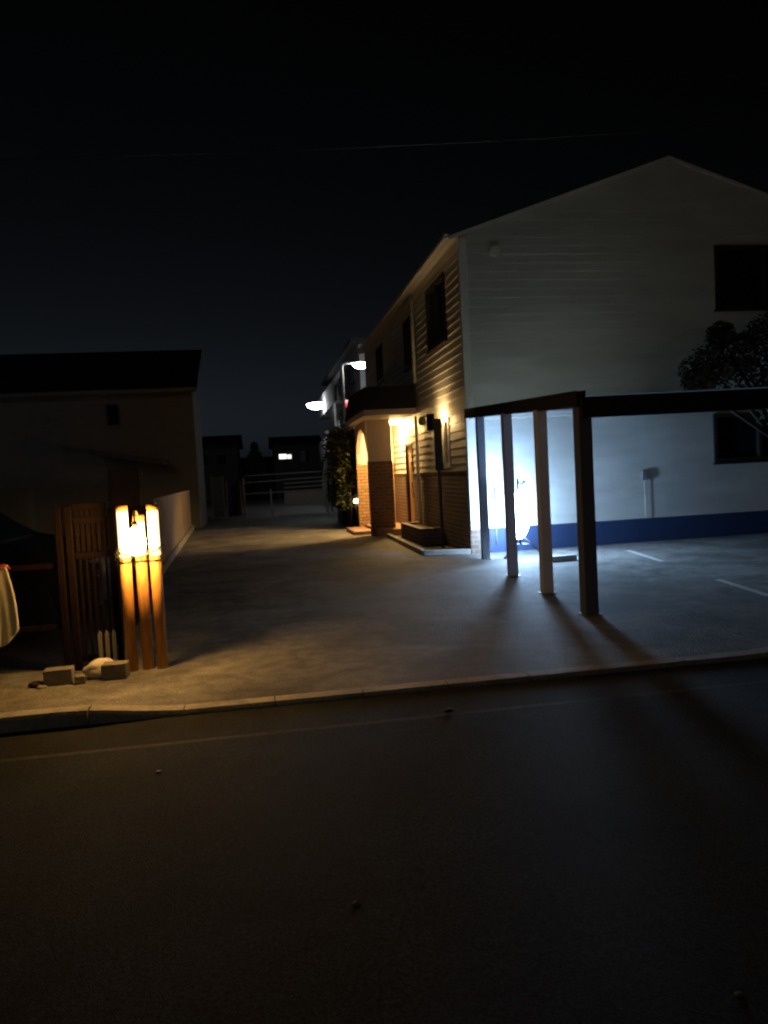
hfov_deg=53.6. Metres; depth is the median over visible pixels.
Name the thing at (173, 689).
pavement
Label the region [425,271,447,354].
window
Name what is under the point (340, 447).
hedge
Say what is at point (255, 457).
conifer
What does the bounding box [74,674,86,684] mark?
cement block
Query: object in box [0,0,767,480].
sky
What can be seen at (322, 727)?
edge line
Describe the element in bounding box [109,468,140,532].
door
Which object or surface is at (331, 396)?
apartment block
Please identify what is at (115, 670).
cement block
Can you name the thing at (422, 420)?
wall bell
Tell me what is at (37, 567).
rail fence
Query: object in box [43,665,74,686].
cement block
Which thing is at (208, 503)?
ground
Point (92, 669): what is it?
plastic sack
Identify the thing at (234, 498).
boundary panel
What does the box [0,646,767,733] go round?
kerb
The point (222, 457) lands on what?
window
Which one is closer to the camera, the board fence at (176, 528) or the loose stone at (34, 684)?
the loose stone at (34, 684)
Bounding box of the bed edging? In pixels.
[386,533,470,554]
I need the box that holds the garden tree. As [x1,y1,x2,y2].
[675,311,767,436]
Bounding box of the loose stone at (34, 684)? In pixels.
[28,681,43,687]
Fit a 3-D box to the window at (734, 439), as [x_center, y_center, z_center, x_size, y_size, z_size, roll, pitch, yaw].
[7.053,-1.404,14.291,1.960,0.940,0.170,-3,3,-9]
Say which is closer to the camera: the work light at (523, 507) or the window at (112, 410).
the work light at (523, 507)
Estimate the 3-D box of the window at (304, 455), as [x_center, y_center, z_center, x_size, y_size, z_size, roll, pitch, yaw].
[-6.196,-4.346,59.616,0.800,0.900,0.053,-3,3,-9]
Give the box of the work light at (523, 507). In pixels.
[493,479,538,558]
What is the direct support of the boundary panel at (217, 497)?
on the lane
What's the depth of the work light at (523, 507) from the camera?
12.59 m
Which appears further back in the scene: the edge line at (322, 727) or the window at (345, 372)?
the window at (345, 372)
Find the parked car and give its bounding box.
[0,512,120,641]
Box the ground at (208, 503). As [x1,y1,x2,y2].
[74,481,334,705]
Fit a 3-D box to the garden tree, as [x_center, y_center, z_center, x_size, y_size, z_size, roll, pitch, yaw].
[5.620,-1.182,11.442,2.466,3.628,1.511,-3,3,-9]
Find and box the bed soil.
[397,536,456,549]
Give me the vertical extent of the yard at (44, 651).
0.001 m
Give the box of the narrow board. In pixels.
[433,418,444,547]
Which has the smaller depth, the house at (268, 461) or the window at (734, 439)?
the window at (734, 439)
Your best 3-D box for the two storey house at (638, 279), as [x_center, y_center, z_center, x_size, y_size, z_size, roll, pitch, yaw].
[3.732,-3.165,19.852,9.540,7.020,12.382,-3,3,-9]
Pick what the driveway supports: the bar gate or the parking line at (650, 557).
the parking line at (650, 557)
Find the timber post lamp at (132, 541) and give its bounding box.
[114,504,168,671]
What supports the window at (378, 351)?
in the two storey house at (638, 279)
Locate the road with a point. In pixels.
(592, 862)
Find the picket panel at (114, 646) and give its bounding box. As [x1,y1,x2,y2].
[97,629,118,660]
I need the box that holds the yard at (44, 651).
[0,533,151,673]
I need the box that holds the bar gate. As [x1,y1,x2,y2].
[242,469,328,516]
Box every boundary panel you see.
[210,475,225,518]
[226,481,242,517]
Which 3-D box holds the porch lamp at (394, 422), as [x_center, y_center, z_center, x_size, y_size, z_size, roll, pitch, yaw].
[0.243,-2.284,19.356,0.344,0.087,0.344,-3,3,-9]
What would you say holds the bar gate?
on the lane
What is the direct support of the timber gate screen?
on the driveway
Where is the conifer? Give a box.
[242,441,270,499]
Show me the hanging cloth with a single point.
(9, 625)
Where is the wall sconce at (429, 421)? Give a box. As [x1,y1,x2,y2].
[426,414,443,430]
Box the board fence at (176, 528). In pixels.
[146,490,193,575]
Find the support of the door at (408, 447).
in the two storey house at (638, 279)
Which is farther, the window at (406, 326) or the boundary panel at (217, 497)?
the boundary panel at (217, 497)
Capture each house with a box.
[0,350,206,535]
[202,435,242,501]
[240,456,273,497]
[268,435,321,497]
[345,155,767,553]
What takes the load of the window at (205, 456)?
in the house at (221, 455)
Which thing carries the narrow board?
on the bed soil
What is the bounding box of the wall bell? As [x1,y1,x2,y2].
[418,416,425,424]
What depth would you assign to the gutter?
4.94 m
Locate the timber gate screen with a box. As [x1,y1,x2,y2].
[53,502,124,670]
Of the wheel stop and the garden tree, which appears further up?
the garden tree
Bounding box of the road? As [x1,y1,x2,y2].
[0,682,767,1023]
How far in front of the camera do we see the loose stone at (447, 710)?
4.76 m
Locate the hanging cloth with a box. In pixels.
[0,564,18,646]
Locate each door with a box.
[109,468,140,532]
[405,443,414,521]
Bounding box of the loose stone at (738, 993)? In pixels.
[734,991,742,996]
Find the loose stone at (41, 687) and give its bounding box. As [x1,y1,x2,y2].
[36,685,46,688]
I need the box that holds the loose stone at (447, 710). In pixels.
[444,708,452,712]
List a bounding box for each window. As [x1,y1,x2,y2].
[104,404,123,427]
[203,454,208,465]
[216,453,227,464]
[278,453,290,459]
[282,451,292,462]
[300,451,309,462]
[338,377,341,398]
[339,414,342,426]
[344,369,347,391]
[350,359,355,384]
[375,343,383,385]
[402,316,412,371]
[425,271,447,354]
[441,417,451,467]
[713,245,767,311]
[713,412,767,464]
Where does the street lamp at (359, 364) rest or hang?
on the lane
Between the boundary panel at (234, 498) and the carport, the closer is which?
the carport
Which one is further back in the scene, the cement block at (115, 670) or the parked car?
the parked car
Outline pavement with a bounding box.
[0,621,767,712]
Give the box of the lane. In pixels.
[194,496,341,529]
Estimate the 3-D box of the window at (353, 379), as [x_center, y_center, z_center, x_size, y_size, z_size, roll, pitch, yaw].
[-1.393,-6.264,34.081,0.049,1.000,1.200,-3,3,-9]
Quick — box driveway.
[0,521,767,708]
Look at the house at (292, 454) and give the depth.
59.59 m
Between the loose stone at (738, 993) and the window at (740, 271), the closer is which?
the loose stone at (738, 993)
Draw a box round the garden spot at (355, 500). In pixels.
[354,498,357,526]
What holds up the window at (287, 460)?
in the house at (292, 454)
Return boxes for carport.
[464,387,767,616]
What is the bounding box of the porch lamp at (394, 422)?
[390,420,399,423]
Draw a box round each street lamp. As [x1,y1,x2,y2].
[307,402,335,490]
[340,361,364,432]
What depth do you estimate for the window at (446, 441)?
15.02 m
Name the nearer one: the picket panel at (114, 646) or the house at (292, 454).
the picket panel at (114, 646)
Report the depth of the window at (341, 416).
39.70 m
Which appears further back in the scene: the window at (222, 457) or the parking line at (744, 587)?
the window at (222, 457)
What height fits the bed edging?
0.090 m
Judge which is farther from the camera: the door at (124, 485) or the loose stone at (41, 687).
the door at (124, 485)
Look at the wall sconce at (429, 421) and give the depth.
14.90 m
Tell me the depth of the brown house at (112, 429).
24.83 m
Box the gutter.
[0,658,767,759]
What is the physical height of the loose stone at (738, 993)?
0.011 m
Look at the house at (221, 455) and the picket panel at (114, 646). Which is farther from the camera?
the house at (221, 455)
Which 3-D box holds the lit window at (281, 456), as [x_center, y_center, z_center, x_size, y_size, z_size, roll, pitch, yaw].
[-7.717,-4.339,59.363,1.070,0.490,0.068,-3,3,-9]
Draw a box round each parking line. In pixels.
[625,550,662,560]
[714,579,767,595]
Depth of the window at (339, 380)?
39.72 m
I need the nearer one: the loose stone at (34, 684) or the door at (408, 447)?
the loose stone at (34, 684)
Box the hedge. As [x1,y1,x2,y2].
[321,423,358,526]
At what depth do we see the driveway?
8.18 m
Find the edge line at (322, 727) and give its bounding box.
[0,680,767,761]
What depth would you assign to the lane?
31.55 m
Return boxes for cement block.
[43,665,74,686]
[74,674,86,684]
[101,660,129,680]
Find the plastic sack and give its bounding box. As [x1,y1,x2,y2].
[82,658,112,678]
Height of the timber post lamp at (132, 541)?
1.360 m
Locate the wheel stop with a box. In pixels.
[553,554,576,561]
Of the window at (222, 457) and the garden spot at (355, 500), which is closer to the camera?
the garden spot at (355, 500)
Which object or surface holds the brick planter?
on the bed soil
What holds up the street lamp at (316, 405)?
on the lane
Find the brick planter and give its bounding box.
[401,522,440,544]
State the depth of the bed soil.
15.06 m
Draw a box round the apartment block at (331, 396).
[317,337,366,510]
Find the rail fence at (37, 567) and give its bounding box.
[7,563,61,632]

